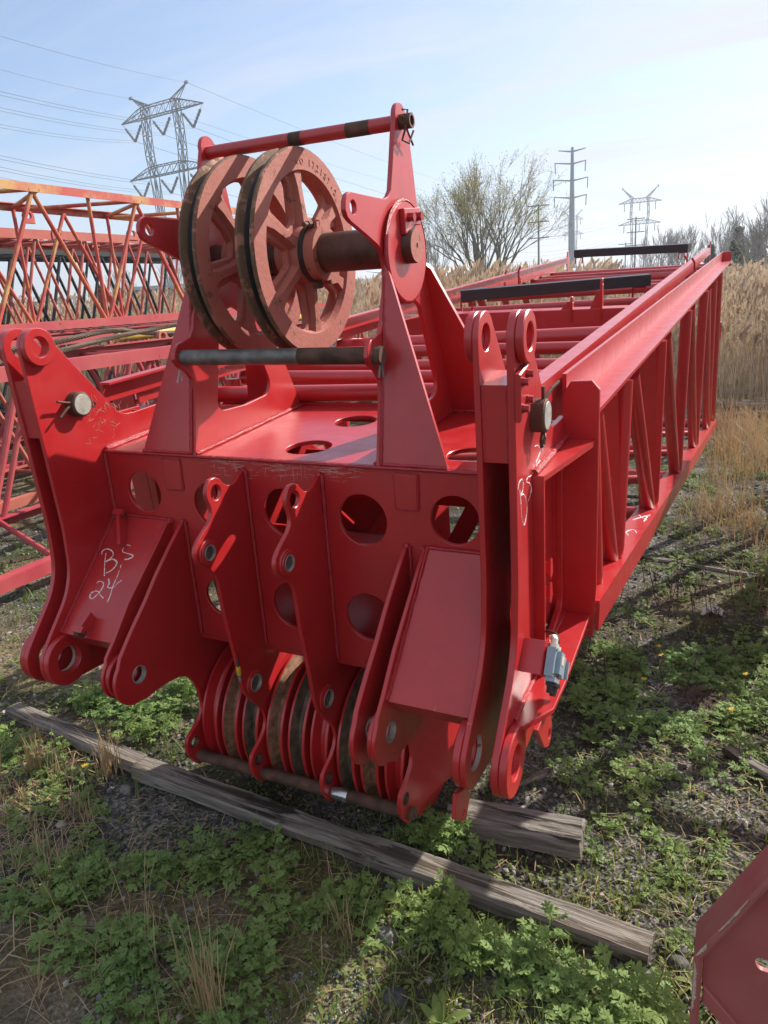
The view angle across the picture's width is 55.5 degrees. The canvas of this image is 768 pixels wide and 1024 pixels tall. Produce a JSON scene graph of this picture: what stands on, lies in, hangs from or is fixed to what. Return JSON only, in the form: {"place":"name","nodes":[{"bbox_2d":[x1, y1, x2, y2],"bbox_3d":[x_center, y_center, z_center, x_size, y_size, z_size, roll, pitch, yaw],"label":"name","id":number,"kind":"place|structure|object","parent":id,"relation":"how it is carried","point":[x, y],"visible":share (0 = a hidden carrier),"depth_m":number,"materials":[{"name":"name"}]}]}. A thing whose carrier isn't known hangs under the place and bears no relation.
{"place":"outdoors","nodes":[
{"label":"outdoors","id":0,"kind":"place"},
{"bbox_2d":[324,271,380,313],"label":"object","id":1,"kind":"structure","parent":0,"point":[362,274],"depth_m":61.27,"materials":[{"name":"white metal"}]},
{"bbox_2d":[0,301,767,1023],"bbox_3d":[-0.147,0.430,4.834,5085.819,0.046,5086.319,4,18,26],"label":"ground","id":2,"kind":"structure","parent":0,"point":[18,993],"depth_m":2.60,"materials":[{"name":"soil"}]},
{"bbox_2d":[0,720,36,767],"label":"mugwort","id":3,"kind":"object","parent":2,"relation":"on","point":[8,742],"visible":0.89,"depth_m":3.08,"materials":[{"name":"green plant"}]},
{"bbox_2d":[11,729,50,776],"bbox_3d":[-1.405,0.963,2.937,0.132,0.216,0.142,-7,17,-12],"label":"straw tuft","id":4,"kind":"object","parent":2,"relation":"on","point":[30,763],"visible":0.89,"depth_m":2.95,"materials":[{"name":"beige plant"}]},
{"bbox_2d":[28,884,69,911],"bbox_3d":[-1.045,1.211,2.274,0.135,0.073,0.077,-5,16,-2],"label":"broadleaf weed","id":5,"kind":"object","parent":2,"relation":"on","point":[44,894],"visible":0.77,"depth_m":2.28,"materials":[{"name":"green plant"}]},
{"bbox_2d":[55,820,67,828],"bbox_3d":[-1.178,1.144,2.670,0.037,0.027,0.043,-18,22,-40],"label":"stone","id":6,"kind":"object","parent":2,"relation":"on","point":[57,825],"visible":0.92,"depth_m":2.66,"materials":[{"name":"grey stone"}]},
{"bbox_2d":[15,844,130,1020],"bbox_3d":[-0.880,1.122,2.036,0.282,0.365,0.367,4,18,26],"label":"straw tuft","id":7,"kind":"object","parent":2,"relation":"on","point":[38,993],"visible":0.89,"depth_m":2.02,"materials":[{"name":"beige plant"}]},
{"bbox_2d":[5,702,147,772],"bbox_3d":[-1.357,0.967,3.173,0.918,0.051,0.086,7,19,33],"label":"timber","id":8,"kind":"object","parent":2,"relation":"on","point":[71,733],"visible":0.83,"depth_m":3.15,"materials":[{"name":"grey wood"}]},
{"bbox_2d":[0,320,176,417],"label":"lattice boom","id":9,"kind":"object","parent":2,"relation":"on","point":[2,409],"visible":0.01,"depth_m":14.87,"materials":[{"name":"black paint"}]},
{"bbox_2d":[0,248,174,324],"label":"lattice boom","id":10,"kind":"object","parent":9,"relation":"on","point":[6,255],"visible":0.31,"depth_m":15.17,"materials":[{"name":"black paint"}]},
{"bbox_2d":[80,716,123,783],"bbox_3d":[-1.120,0.934,2.933,0.165,0.250,0.170,4,18,26],"label":"straw tuft","id":11,"kind":"object","parent":2,"relation":"on","point":[108,763],"visible":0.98,"depth_m":2.92,"materials":[{"name":"beige plant"}]},
{"bbox_2d":[97,288,116,378],"bbox_3d":[-6.290,-3.904,16.761,0.240,2.370,0.240,4,18,26],"label":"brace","id":12,"kind":"object","parent":2,"relation":"on","point":[100,299],"visible":0.36,"depth_m":16.50,"materials":[{"name":"red paint"}]},
{"bbox_2d":[105,269,136,290],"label":"bare tree","id":13,"kind":"object","parent":2,"relation":"on","point":[111,288],"visible":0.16,"depth_m":108.05,"materials":[{"name":"grey plant"}]},
{"bbox_2d":[0,317,246,441],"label":"lattice boom","id":14,"kind":"object","parent":2,"relation":"on","point":[108,369],"visible":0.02,"depth_m":13.16,"materials":[{"name":"red paint"}]},
{"bbox_2d":[0,227,231,330],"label":"lattice boom","id":15,"kind":"object","parent":14,"relation":"on","point":[8,239],"visible":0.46,"depth_m":12.44,"materials":[{"name":"red paint"}]},
{"bbox_2d":[119,785,132,794],"bbox_3d":[-1.002,1.080,2.842,0.053,0.030,0.046,4,18,26],"label":"stone","id":16,"kind":"object","parent":2,"relation":"on","point":[126,789],"visible":1,"depth_m":2.83,"materials":[{"name":"grey stone"}]},
{"bbox_2d":[64,677,198,742],"bbox_3d":[-1.123,0.874,3.350,0.628,0.156,0.658,-11,18,-23],"label":"mugwort","id":17,"kind":"object","parent":2,"relation":"on","point":[83,701],"visible":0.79,"depth_m":3.31,"materials":[{"name":"green plant"}]},
{"bbox_2d":[120,284,185,313],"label":"flat building","id":18,"kind":"structure","parent":2,"relation":"on","point":[137,289],"depth_m":79.22,"materials":[{"name":"grey glass"}]},
{"bbox_2d":[104,841,205,1023],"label":"straw tuft","id":19,"kind":"object","parent":2,"relation":"on","point":[176,950],"visible":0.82,"depth_m":2.04,"materials":[{"name":"beige plant"}]},
{"bbox_2d":[0,312,320,468],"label":"lattice boom","id":20,"kind":"object","parent":2,"relation":"on","point":[92,372],"visible":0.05,"depth_m":9.46,"materials":[{"name":"red paint"}]},
{"bbox_2d":[0,179,325,331],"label":"lattice boom","id":21,"kind":"object","parent":20,"relation":"on","point":[64,211],"visible":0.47,"depth_m":9.76,"materials":[{"name":"red paint"}]},
{"bbox_2d":[121,80,203,283],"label":"lattice pylon","id":22,"kind":"object","parent":2,"relation":"on","point":[180,137],"visible":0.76,"depth_m":171.10,"materials":[{"name":"grey metal"}]},
{"bbox_2d":[0,127,122,142],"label":"power line","id":23,"kind":"object","parent":22,"relation":"attached to","point":[62,137],"visible":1,"depth_m":141.97,"materials":[{"name":"grey metal"}]},
{"bbox_2d":[0,69,124,97],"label":"power line","id":24,"kind":"object","parent":22,"relation":"attached to","point":[62,85],"visible":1,"depth_m":141.04,"materials":[{"name":"grey metal"}]},
{"bbox_2d":[0,124,134,140],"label":"power line","id":25,"kind":"object","parent":22,"relation":"attached to","point":[68,135],"visible":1,"depth_m":144.43,"materials":[{"name":"grey metal"}]},
{"bbox_2d":[0,170,155,193],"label":"power line","id":26,"kind":"object","parent":22,"relation":"attached to","point":[75,184],"visible":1,"depth_m":131.79,"materials":[{"name":"grey metal"}]},
{"bbox_2d":[2,111,158,135],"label":"power line","id":27,"kind":"object","parent":22,"relation":"attached to","point":[75,125],"visible":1,"depth_m":135.00,"materials":[{"name":"grey metal"}]},
{"bbox_2d":[0,107,162,133],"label":"power line","id":28,"kind":"object","parent":22,"relation":"attached to","point":[75,122],"visible":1,"depth_m":134.21,"materials":[{"name":"grey metal"}]},
{"bbox_2d":[2,167,162,191],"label":"power line","id":29,"kind":"object","parent":22,"relation":"attached to","point":[80,182],"visible":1,"depth_m":133.55,"materials":[{"name":"grey metal"}]},
{"bbox_2d":[1,159,181,187],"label":"power line","id":30,"kind":"object","parent":22,"relation":"attached to","point":[86,175],"visible":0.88,"depth_m":125.82,"materials":[{"name":"grey metal"}]},
{"bbox_2d":[1,36,182,81],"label":"power line","id":31,"kind":"object","parent":22,"relation":"attached to","point":[87,60],"visible":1,"depth_m":123.94,"materials":[{"name":"grey metal"}]},
{"bbox_2d":[0,155,187,185],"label":"power line","id":32,"kind":"object","parent":22,"relation":"attached to","point":[86,172],"visible":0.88,"depth_m":125.84,"materials":[{"name":"grey metal"}]},
{"bbox_2d":[0,91,188,125],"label":"power line","id":33,"kind":"object","parent":22,"relation":"attached to","point":[88,110],"visible":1,"depth_m":127.72,"materials":[{"name":"grey metal"}]},
{"bbox_2d":[1,95,193,128],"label":"power line","id":34,"kind":"object","parent":22,"relation":"attached to","point":[87,113],"visible":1,"depth_m":127.43,"materials":[{"name":"grey metal"}]},
{"bbox_2d":[142,102,542,211],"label":"power line","id":35,"kind":"object","parent":22,"relation":"attached to","point":[248,138],"visible":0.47,"depth_m":209.82,"materials":[{"name":"grey metal"}]},
{"bbox_2d":[189,83,562,209],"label":"power line","id":36,"kind":"object","parent":22,"relation":"attached to","point":[301,129],"visible":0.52,"depth_m":200.34,"materials":[{"name":"grey metal"}]},
{"bbox_2d":[196,128,575,226],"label":"power line","id":37,"kind":"object","parent":22,"relation":"attached to","point":[336,178],"visible":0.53,"depth_m":230.57,"materials":[{"name":"grey metal"}]},
{"bbox_2d":[157,259,183,284],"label":"bare tree","id":38,"kind":"object","parent":2,"relation":"on","point":[169,279],"visible":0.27,"depth_m":114.31,"materials":[{"name":"grey plant"}]},
{"bbox_2d":[0,861,371,1023],"bbox_3d":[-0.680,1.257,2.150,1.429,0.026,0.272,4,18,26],"label":"mugwort","id":39,"kind":"object","parent":2,"relation":"on","point":[335,973],"visible":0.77,"depth_m":1.94,"materials":[{"name":"green plant"}]},
{"bbox_2d":[0,331,375,513],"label":"lattice boom","id":40,"kind":"object","parent":2,"relation":"on","point":[23,500],"visible":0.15,"depth_m":6.94,"materials":[{"name":"red paint"}]},
{"bbox_2d":[11,328,174,352],"bbox_3d":[-2.923,-1.802,7.644,0.260,0.226,4.893,4,18,26],"label":"wire rope","id":41,"kind":"object","parent":40,"relation":"on","point":[84,336],"visible":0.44,"depth_m":7.52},
{"bbox_2d":[113,315,301,341],"bbox_3d":[-2.275,-2.732,10.756,0.174,0.260,4.502,4,18,24],"label":"spreader pole","id":42,"kind":"object","parent":40,"relation":"on","point":[135,337],"visible":0.07,"depth_m":9.11,"materials":[{"name":"yellow metal"}]},
{"bbox_2d":[0,701,395,1023],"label":"dead grass","id":43,"kind":"structure","parent":2,"relation":"on","point":[36,838],"depth_m":2.47,"materials":[{"name":"plant"}]},
{"bbox_2d":[155,886,241,1023],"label":"straw tuft","id":44,"kind":"object","parent":2,"relation":"on","point":[209,1002],"visible":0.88,"depth_m":1.88,"materials":[{"name":"beige plant"}]},
{"bbox_2d":[27,818,386,1023],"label":"mugwort cover","id":45,"kind":"object","parent":2,"relation":"on","point":[164,859],"visible":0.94,"depth_m":2.14,"materials":[{"name":"green plant"}]},
{"bbox_2d":[0,315,428,594],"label":"lattice boom","id":46,"kind":"object","parent":2,"relation":"on","point":[149,352],"visible":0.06,"depth_m":5.59,"materials":[{"name":"red paint"}]},
{"bbox_2d":[0,319,235,365],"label":"wire rope","id":47,"kind":"object","parent":46,"relation":"on","point":[107,338],"visible":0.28,"depth_m":7.02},
{"bbox_2d":[323,886,355,950],"bbox_3d":[-0.120,1.150,2.078,0.101,0.160,0.099,-6,16,-8],"label":"straw tuft","id":48,"kind":"object","parent":2,"relation":"on","point":[343,923],"visible":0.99,"depth_m":2.10,"materials":[{"name":"beige plant"}]},
{"bbox_2d":[0,102,731,822],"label":"boom section","id":49,"kind":"object","parent":2,"relation":"on","point":[374,634],"visible":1,"depth_m":2.30,"materials":[{"name":"red paint"}]},
{"bbox_2d":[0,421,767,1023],"bbox_3d":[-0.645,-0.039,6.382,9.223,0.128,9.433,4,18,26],"label":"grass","id":50,"kind":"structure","parent":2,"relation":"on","point":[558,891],"depth_m":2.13,"materials":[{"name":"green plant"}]},
{"bbox_2d":[0,441,767,1023],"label":"straw litter","id":51,"kind":"object","parent":2,"relation":"on","point":[686,867],"visible":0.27,"depth_m":2.38,"materials":[{"name":"beige plant"}]},
{"bbox_2d":[0,444,767,926],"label":"weeds","id":52,"kind":"object","parent":2,"relation":"on","point":[16,904],"visible":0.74,"depth_m":2.71,"materials":[{"name":"green plant"}]},
{"bbox_2d":[0,256,767,403],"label":"reed bed","id":53,"kind":"object","parent":2,"relation":"on","point":[740,321],"visible":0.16,"depth_m":11.81,"materials":[{"name":"beige plant"}]},
{"bbox_2d":[0,441,767,1023],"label":"ground cover","id":54,"kind":"object","parent":2,"relation":"on","point":[380,995],"visible":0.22,"depth_m":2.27,"materials":[{"name":"green plant"}]},
{"bbox_2d":[0,450,767,1018],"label":"weeds","id":55,"kind":"object","parent":2,"relation":"on","point":[654,888],"visible":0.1,"depth_m":2.63,"materials":[{"name":"green plant"}]},
{"bbox_2d":[375,926,398,945],"bbox_3d":[0.009,1.214,2.098,0.065,0.037,0.050,10,21,40],"label":"stone","id":56,"kind":"object","parent":2,"relation":"on","point":[386,932],"visible":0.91,"depth_m":2.08,"materials":[{"name":"grey stone"}]},
{"bbox_2d":[131,756,654,967],"bbox_3d":[-0.130,1.101,2.441,1.956,0.059,0.102,5,19,29],"label":"timber","id":57,"kind":"object","parent":2,"relation":"on","point":[627,942],"visible":0.91,"depth_m":2.31,"materials":[{"name":"brown wood"}]},
{"bbox_2d":[380,986,406,1011],"bbox_3d":[0.025,1.270,1.907,0.070,0.044,0.069,-2,16,6],"label":"stone","id":58,"kind":"object","parent":2,"relation":"on","point":[399,999],"visible":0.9,"depth_m":1.89,"materials":[{"name":"grey stone"}]},
{"bbox_2d":[58,254,746,319],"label":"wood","id":59,"kind":"object","parent":2,"relation":"on","point":[655,264],"depth_m":287.49,"materials":[{"name":"brown wood"}]},
{"bbox_2d":[382,802,501,878],"bbox_3d":[0.205,1.068,2.386,0.410,0.146,0.240,4,18,26],"label":"mugwort","id":60,"kind":"object","parent":2,"relation":"on","point":[435,833],"visible":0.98,"depth_m":2.38,"materials":[{"name":"green plant"}]},
{"bbox_2d":[419,988,470,1023],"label":"broadleaf weed","id":61,"kind":"object","parent":2,"relation":"on","point":[434,1014],"visible":0.98,"depth_m":1.83,"materials":[{"name":"green plant"}]},
{"bbox_2d":[424,216,466,271],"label":"bare tree","id":62,"kind":"object","parent":2,"relation":"on","point":[431,255],"visible":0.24,"depth_m":56.03,"materials":[{"name":"grey plant"}]},
{"bbox_2d":[366,266,574,306],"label":"warehouse","id":63,"kind":"structure","parent":2,"relation":"on","point":[448,271],"depth_m":89.55,"materials":[{"name":"white metal"}]},
{"bbox_2d":[379,868,581,1001],"bbox_3d":[0.240,1.155,2.027,0.618,0.163,0.287,4,18,26],"label":"mugwort","id":64,"kind":"object","parent":2,"relation":"on","point":[434,914],"visible":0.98,"depth_m":1.99,"materials":[{"name":"green plant"}]},
{"bbox_2d":[416,145,575,282],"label":"willow tree","id":65,"kind":"object","parent":2,"relation":"on","point":[465,208],"visible":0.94,"depth_m":51.00,"materials":[{"name":"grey plant"}]},
{"bbox_2d":[446,798,584,860],"bbox_3d":[0.433,1.046,2.432,0.448,0.086,0.123,2,17,21],"label":"timber","id":66,"kind":"object","parent":2,"relation":"on","point":[523,828],"visible":0.82,"depth_m":2.38,"materials":[{"name":"brown wood"}]},
{"bbox_2d":[518,769,549,787],"bbox_3d":[0.518,0.990,2.676,0.190,0.015,0.032,-20,20,-12],"label":"timber","id":67,"kind":"object","parent":2,"relation":"on","point":[544,773],"visible":0.6,"depth_m":2.68,"materials":[{"name":"grey wood"}]},
{"bbox_2d":[528,204,548,264],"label":"wooden power pole","id":68,"kind":"object","parent":2,"relation":"on","point":[538,237],"visible":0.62,"depth_m":156.44,"materials":[{"name":"grey wood"}]},
{"bbox_2d":[553,147,587,267],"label":"steel power pole","id":69,"kind":"object","parent":2,"relation":"on","point":[571,243],"visible":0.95,"depth_m":224.54,"materials":[{"name":"grey metal"}]},
{"bbox_2d":[562,209,583,266],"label":"lattice pylon","id":70,"kind":"object","parent":2,"relation":"on","point":[576,219],"visible":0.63,"depth_m":580.44,"materials":[{"name":"grey metal"}]},
{"bbox_2d":[576,725,608,745],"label":"broadleaf weed","id":71,"kind":"object","parent":2,"relation":"on","point":[596,737],"visible":0.98,"depth_m":2.91,"materials":[{"name":"green plant"}]},
{"bbox_2d":[535,942,689,1023],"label":"mugwort","id":72,"kind":"object","parent":2,"relation":"on","point":[630,1009],"visible":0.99,"depth_m":1.82,"materials":[{"name":"green plant"}]},
{"bbox_2d":[618,243,632,267],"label":"wooden power pole","id":73,"kind":"object","parent":2,"relation":"on","point":[625,255],"visible":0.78,"depth_m":234.19,"materials":[{"name":"grey wood"}]},
{"bbox_2d":[626,815,640,824],"bbox_3d":[0.855,1.052,2.495,0.055,0.027,0.041,4,18,26],"label":"stone","id":74,"kind":"object","parent":2,"relation":"on","point":[635,818],"visible":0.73,"depth_m":2.48,"materials":[{"name":"grey stone"}]},
{"bbox_2d":[626,217,644,267],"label":"wooden power pole","id":75,"kind":"object","parent":2,"relation":"on","point":[635,218],"visible":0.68,"depth_m":187.06,"materials":[{"name":"grey wood"}]},
{"bbox_2d":[618,184,661,267],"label":"lattice pylon","id":76,"kind":"object","parent":2,"relation":"on","point":[646,219],"visible":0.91,"depth_m":401.22,"materials":[{"name":"grey metal"}]},
{"bbox_2d":[631,234,669,266],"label":"bare tree","id":77,"kind":"object","parent":2,"relation":"on","point":[644,257],"visible":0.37,"depth_m":97.94,"materials":[{"name":"grey plant"}]},
{"bbox_2d":[579,552,740,696],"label":"dead stalks","id":78,"kind":"object","parent":2,"relation":"on","point":[677,588],"visible":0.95,"depth_m":3.86,"materials":[{"name":"brown plant"}]},
{"bbox_2d":[560,636,767,769],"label":"mugwort cover","id":79,"kind":"object","parent":2,"relation":"on","point":[578,690],"visible":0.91,"depth_m":3.15,"materials":[{"name":"green plant"}]},
{"bbox_2d":[639,222,691,266],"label":"bare tree","id":80,"kind":"object","parent":2,"relation":"on","point":[671,238],"visible":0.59,"depth_m":92.23,"materials":[{"name":"grey plant"}]},
{"bbox_2d":[666,954,689,972],"bbox_3d":[0.788,1.211,1.959,0.063,0.032,0.049,4,18,26],"label":"stone","id":81,"kind":"object","parent":2,"relation":"on","point":[683,964],"visible":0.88,"depth_m":1.95,"materials":[{"name":"grey stone"}]},
{"bbox_2d":[661,862,697,889],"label":"broadleaf weed","id":82,"kind":"object","parent":2,"relation":"on","point":[673,867],"visible":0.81,"depth_m":2.23,"materials":[{"name":"green plant"}]},
{"bbox_2d":[662,222,704,264],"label":"bare tree","id":83,"kind":"object","parent":2,"relation":"on","point":[695,250],"visible":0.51,"depth_m":91.37,"materials":[{"name":"grey plant"}]},
{"bbox_2d":[675,943,691,955],"bbox_3d":[0.818,1.199,2.002,0.039,0.026,0.041,-6,17,-8],"label":"stone","id":84,"kind":"object","parent":2,"relation":"on","point":[683,949],"visible":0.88,"depth_m":1.99,"materials":[{"name":"grey stone"}]},
{"bbox_2d":[675,968,702,995],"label":"broadleaf weed","id":85,"kind":"object","parent":2,"relation":"on","point":[688,975],"visible":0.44,"depth_m":1.90,"materials":[{"name":"green plant"}]},
{"bbox_2d":[640,555,748,576],"bbox_3d":[1.946,0.341,4.623,0.665,0.038,0.056,9,21,38],"label":"timber","id":86,"kind":"object","parent":2,"relation":"on","point":[703,566],"visible":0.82,"depth_m":4.58,"materials":[{"name":"wood"}]},
{"bbox_2d":[654,675,760,722],"bbox_3d":[1.404,0.793,3.176,0.509,0.065,0.436,-2,16,7],"label":"dead grass heap","id":87,"kind":"object","parent":2,"relation":"on","point":[707,700],"visible":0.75,"depth_m":3.15,"materials":[{"name":"beige plant"}]},
{"bbox_2d":[702,244,716,263],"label":"evergreen tree","id":88,"kind":"object","parent":2,"relation":"on","point":[712,255],"visible":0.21,"depth_m":64.93,"materials":[{"name":"green plant"}]},
{"bbox_2d":[701,605,724,616],"bbox_3d":[1.779,0.529,3.947,0.129,0.042,0.097,4,18,26],"label":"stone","id":89,"kind":"object","parent":2,"relation":"on","point":[704,612],"visible":0.76,"depth_m":3.94,"materials":[{"name":"grey stone"}]},
{"bbox_2d":[669,376,767,616],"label":"dry grass","id":90,"kind":"structure","parent":2,"relation":"on","point":[758,439],"depth_m":6.48,"materials":[{"name":"plant"}]},
{"bbox_2d":[712,885,724,904],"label":"broadleaf weed","id":91,"kind":"object","parent":2,"relation":"on","point":[721,891],"visible":0.09,"depth_m":2.17,"materials":[{"name":"green plant"}]},
{"bbox_2d":[717,233,733,254],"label":"bare tree","id":92,"kind":"object","parent":2,"relation":"on","point":[727,246],"visible":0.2,"depth_m":77.33,"materials":[{"name":"grey plant"}]},
{"bbox_2d":[698,212,755,254],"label":"bare tree","id":93,"kind":"object","parent":2,"relation":"on","point":[719,237],"visible":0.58,"depth_m":81.52,"materials":[{"name":"grey plant"}]},
{"bbox_2d":[689,845,767,1023],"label":"steel end frame","id":94,"kind":"object","parent":2,"relation":"on","point":[731,942],"visible":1,"depth_m":1.26,"materials":[{"name":"red paint"}]},
{"bbox_2d":[725,226,746,272],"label":"evergreen tree","id":95,"kind":"object","parent":2,"relation":"on","point":[737,253],"visible":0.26,"depth_m":56.34,"materials":[{"name":"green plant"}]},
{"bbox_2d":[716,399,767,404],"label":"plank","id":96,"kind":"object","parent":2,"relation":"on","point":[750,400],"visible":0.44,"depth_m":9.88,"materials":[{"name":"grey wood"}]},
{"bbox_2d":[722,198,767,302],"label":"bare tree","id":97,"kind":"object","parent":2,"relation":"on","point":[758,240],"visible":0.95,"depth_m":41.97,"materials":[{"name":"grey plant"}]},
{"bbox_2d":[722,744,767,779],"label":"timber","id":98,"kind":"object","parent":2,"relation":"on","point":[730,751],"visible":0.92,"depth_m":2.72,"materials":[{"name":"wood"}]},
{"bbox_2d":[726,222,767,298],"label":"bush","id":99,"kind":"object","parent":2,"relation":"on","point":[740,250],"visible":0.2,"depth_m":49.13,"materials":[{"name":"grey plant"}]},
{"bbox_2d":[733,210,767,274],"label":"bare tree","id":100,"kind":"object","parent":2,"relation":"on","point":[748,247],"visible":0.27,"depth_m":52.61,"materials":[{"name":"grey plant"}]},
{"bbox_3d":[5.124,-1.247,9.158,1.568,0.058,0.170,1,17,19],"label":"plank","id":101,"kind":"object","parent":2,"relation":"on","visible":0},
{"bbox_2d":[729,402,767,407],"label":"plank","id":102,"kind":"object","parent":101,"relation":"on","point":[743,403],"visible":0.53,"depth_m":9.54,"materials":[{"name":"wood"}]},
{"bbox_2d":[0,0,767,311],"label":"sky","id":103,"kind":"structure","parent":0,"point":[672,95],"materials":[{"name":"blue"}]}
]}

